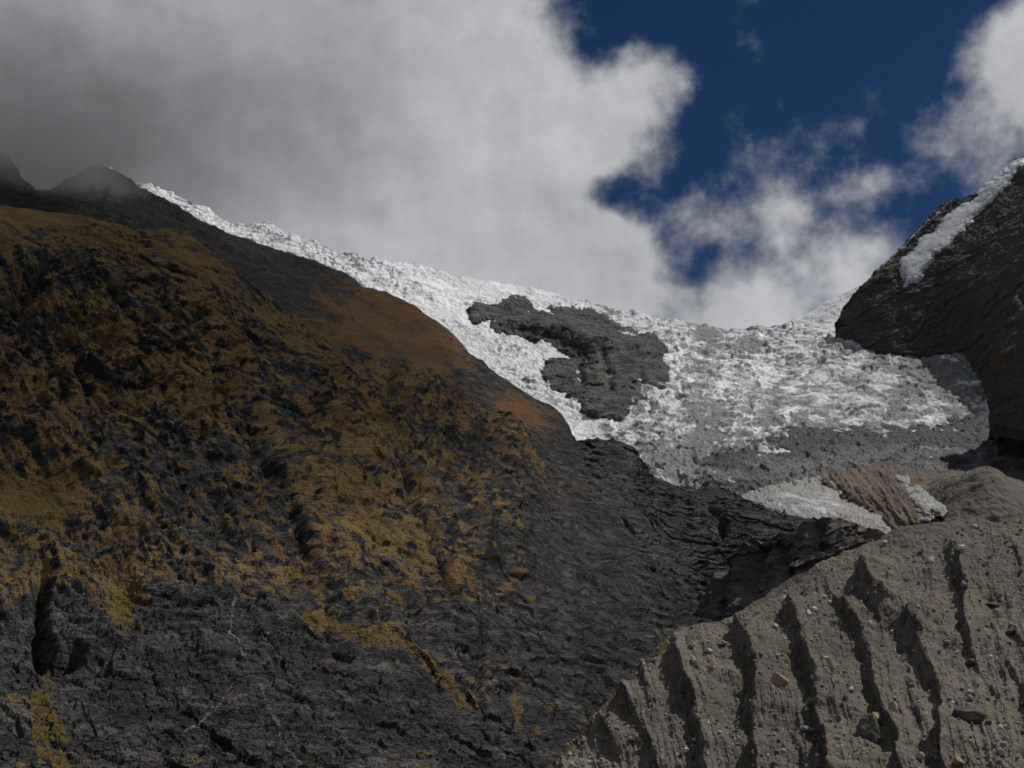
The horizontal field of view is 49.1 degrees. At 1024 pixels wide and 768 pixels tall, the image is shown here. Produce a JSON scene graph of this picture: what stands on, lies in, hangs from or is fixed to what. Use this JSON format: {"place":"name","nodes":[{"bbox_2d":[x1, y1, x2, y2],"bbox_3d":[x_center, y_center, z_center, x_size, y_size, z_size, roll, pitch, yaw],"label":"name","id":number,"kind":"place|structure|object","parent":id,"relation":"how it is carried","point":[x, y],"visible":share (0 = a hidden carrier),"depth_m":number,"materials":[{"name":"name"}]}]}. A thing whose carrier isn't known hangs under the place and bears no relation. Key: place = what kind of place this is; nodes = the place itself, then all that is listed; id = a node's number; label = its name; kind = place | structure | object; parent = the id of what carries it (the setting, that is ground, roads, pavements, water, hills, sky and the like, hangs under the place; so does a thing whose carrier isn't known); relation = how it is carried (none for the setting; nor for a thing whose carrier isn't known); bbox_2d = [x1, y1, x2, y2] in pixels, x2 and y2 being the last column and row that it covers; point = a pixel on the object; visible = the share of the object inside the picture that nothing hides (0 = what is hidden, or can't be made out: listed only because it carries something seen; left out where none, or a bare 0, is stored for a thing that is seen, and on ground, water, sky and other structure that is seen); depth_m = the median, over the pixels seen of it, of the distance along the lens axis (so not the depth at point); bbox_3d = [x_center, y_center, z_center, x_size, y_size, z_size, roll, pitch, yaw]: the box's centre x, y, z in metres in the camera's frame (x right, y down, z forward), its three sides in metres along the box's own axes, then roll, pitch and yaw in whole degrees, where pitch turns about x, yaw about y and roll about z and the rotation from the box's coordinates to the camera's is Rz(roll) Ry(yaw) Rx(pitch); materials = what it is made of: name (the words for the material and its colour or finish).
{"place":"outdoors","nodes":[
{"label":"outdoors","id":0,"kind":"place"},
{"bbox_2d":[0,151,580,467],"bbox_3d":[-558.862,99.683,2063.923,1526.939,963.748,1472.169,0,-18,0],"label":"ridge","id":1,"kind":"structure","parent":0,"point":[347,310],"depth_m":2130.48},
{"bbox_2d":[0,205,817,767],"bbox_3d":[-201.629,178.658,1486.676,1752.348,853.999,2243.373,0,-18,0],"label":"mountain slope","id":2,"kind":"structure","parent":0,"point":[244,523],"depth_m":849.20,"materials":[{"name":"grey stone"}]},
{"bbox_2d":[0,0,1023,328],"label":"sky","id":3,"kind":"structure","parent":0,"point":[723,164],"materials":[{"name":"white"}]},
{"bbox_2d":[110,167,988,488],"bbox_3d":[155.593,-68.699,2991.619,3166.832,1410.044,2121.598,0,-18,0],"label":"glacier","id":4,"kind":"object","parent":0,"point":[732,387],"visible":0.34,"depth_m":2920.04,"materials":[{"name":"white ice"}]},
{"bbox_2d":[466,294,670,421],"bbox_3d":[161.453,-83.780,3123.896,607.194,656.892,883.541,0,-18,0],"label":"rock outcrop","id":5,"kind":"object","parent":4,"relation":"in","point":[597,348],"visible":0.93,"depth_m":3119.00,"materials":[{"name":"grey stone"}]},
{"bbox_2d":[547,513,1023,767],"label":"moraine","id":6,"kind":"structure","parent":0,"point":[736,693],"depth_m":382.06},
{"bbox_2d":[688,641,693,648],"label":"stone","id":7,"kind":"object","parent":6,"relation":"on","point":[690,646],"visible":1,"depth_m":406.68,"materials":[{"name":"grey stone"}]},
{"bbox_2d":[691,655,696,663],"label":"stone","id":8,"kind":"object","parent":6,"relation":"on","point":[693,660],"visible":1,"depth_m":396.30,"materials":[{"name":"grey stone"}]},
{"bbox_2d":[717,640,726,644],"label":"boulder","id":9,"kind":"object","parent":6,"relation":"on","point":[721,642],"visible":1,"depth_m":410.76,"materials":[{"name":"grey stone"}]},
{"bbox_2d":[770,672,788,686],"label":"boulder","id":10,"kind":"object","parent":6,"relation":"on","point":[778,679],"visible":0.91,"depth_m":376.10,"materials":[{"name":"beige stone"}]},
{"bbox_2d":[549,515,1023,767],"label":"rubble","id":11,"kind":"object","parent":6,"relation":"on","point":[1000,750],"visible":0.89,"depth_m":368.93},
{"bbox_2d":[805,609,811,616],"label":"stone","id":12,"kind":"object","parent":6,"relation":"on","point":[808,612],"visible":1,"depth_m":419.21,"materials":[{"name":"grey stone"}]},
{"bbox_2d":[801,725,817,733],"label":"boulder","id":13,"kind":"object","parent":6,"relation":"on","point":[807,729],"visible":1,"depth_m":348.94,"materials":[{"name":"grey stone"}]},
{"bbox_2d":[855,713,880,744],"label":"boulder","id":14,"kind":"object","parent":6,"relation":"on","point":[867,727],"visible":0.78,"depth_m":326.60,"materials":[{"name":"stone"}]},
{"bbox_2d":[871,712,881,723],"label":"boulder","id":15,"kind":"object","parent":6,"relation":"on","point":[878,717],"visible":0.59,"depth_m":339.88,"materials":[{"name":"beige stone"}]},
{"bbox_2d":[888,701,897,712],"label":"boulder","id":16,"kind":"object","parent":6,"relation":"on","point":[892,706],"visible":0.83,"depth_m":335.43,"materials":[{"name":"beige stone"}]},
{"bbox_2d":[915,752,924,760],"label":"boulder","id":17,"kind":"object","parent":6,"relation":"on","point":[919,756],"visible":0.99,"depth_m":300.72,"materials":[{"name":"beige stone"}]},
{"bbox_2d":[926,556,933,561],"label":"stone","id":18,"kind":"object","parent":6,"relation":"on","point":[930,559],"visible":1,"depth_m":448.87,"materials":[{"name":"grey stone"}]},
{"bbox_2d":[953,753,964,764],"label":"boulder","id":19,"kind":"object","parent":6,"relation":"on","point":[957,760],"visible":1,"depth_m":293.26,"materials":[{"name":"beige stone"}]},
{"bbox_2d":[957,544,964,551],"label":"boulder","id":20,"kind":"object","parent":6,"relation":"on","point":[961,547],"visible":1,"depth_m":438.72,"materials":[{"name":"stone"}]},
{"bbox_2d":[960,580,967,588],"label":"stone","id":21,"kind":"object","parent":6,"relation":"on","point":[963,584],"visible":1,"depth_m":412.70,"materials":[{"name":"grey stone"}]},
{"bbox_2d":[952,706,985,724],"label":"boulder","id":22,"kind":"object","parent":6,"relation":"on","point":[973,714],"visible":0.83,"depth_m":312.45,"materials":[{"name":"stone"}]},
{"bbox_2d":[965,658,974,665],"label":"boulder","id":23,"kind":"object","parent":6,"relation":"on","point":[970,662],"visible":0.94,"depth_m":362.30,"materials":[{"name":"stone"}]},
{"bbox_2d":[967,694,973,700],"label":"stone","id":24,"kind":"object","parent":6,"relation":"on","point":[970,697],"visible":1,"depth_m":324.80,"materials":[{"name":"grey stone"}]},
{"bbox_2d":[986,602,998,607],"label":"boulder","id":25,"kind":"object","parent":6,"relation":"on","point":[991,605],"visible":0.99,"depth_m":399.90,"materials":[{"name":"stone"}]},
{"bbox_2d":[1006,627,1015,634],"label":"boulder","id":26,"kind":"object","parent":6,"relation":"on","point":[1011,631],"visible":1,"depth_m":376.18,"materials":[{"name":"stone"}]},
{"bbox_2d":[1008,599,1014,607],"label":"boulder","id":27,"kind":"object","parent":6,"relation":"on","point":[1011,603],"visible":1,"depth_m":398.12,"materials":[{"name":"stone"}]},
{"bbox_2d":[695,516,885,620],"bbox_3d":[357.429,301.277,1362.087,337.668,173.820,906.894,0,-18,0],"label":"cliff","id":28,"kind":"structure","parent":0,"point":[758,570],"depth_m":1151.50,"materials":[{"name":"black stone"}]},
{"bbox_2d":[692,413,1023,495],"bbox_3d":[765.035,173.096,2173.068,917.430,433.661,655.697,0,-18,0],"label":"debris covered ice","id":29,"kind":"structure","parent":0,"point":[815,452],"depth_m":2214.40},
{"bbox_2d":[821,464,939,528],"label":"earth mound","id":30,"kind":"object","parent":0,"point":[876,489],"visible":0.71,"depth_m":1793.87,"materials":[{"name":"brown soil"}]},
{"bbox_2d":[895,475,947,523],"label":"snow patch","id":31,"kind":"object","parent":30,"relation":"on","point":[928,508],"visible":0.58,"depth_m":1640.94,"materials":[{"name":"white snow"}]},
{"bbox_2d":[747,466,1023,521],"bbox_3d":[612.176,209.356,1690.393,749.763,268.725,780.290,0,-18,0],"label":"debris shelf","id":32,"kind":"object","parent":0,"point":[982,491],"visible":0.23,"depth_m":1602.13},
{"bbox_2d":[741,476,891,533],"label":"snow patch","id":33,"kind":"object","parent":32,"relation":"on","point":[808,498],"visible":0.69,"depth_m":1782.26,"materials":[{"name":"white snow"}]},
{"bbox_2d":[834,164,1023,397],"bbox_3d":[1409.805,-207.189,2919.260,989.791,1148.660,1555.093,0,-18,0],"label":"rock peak","id":34,"kind":"object","parent":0,"point":[960,295],"visible":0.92,"depth_m":2997.95,"materials":[{"name":"black stone"}]},
{"bbox_2d":[899,158,1023,286],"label":"hanging snowfield","id":35,"kind":"structure","parent":34,"relation":"on","point":[917,260],"depth_m":3169.80,"materials":[{"name":"white snow"}]},
{"bbox_2d":[987,285,1023,455],"bbox_3d":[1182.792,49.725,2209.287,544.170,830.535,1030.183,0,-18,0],"label":"rock spur","id":36,"kind":"structure","parent":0,"point":[1005,402],"depth_m":2180.85,"materials":[{"name":"black stone"}]}
]}

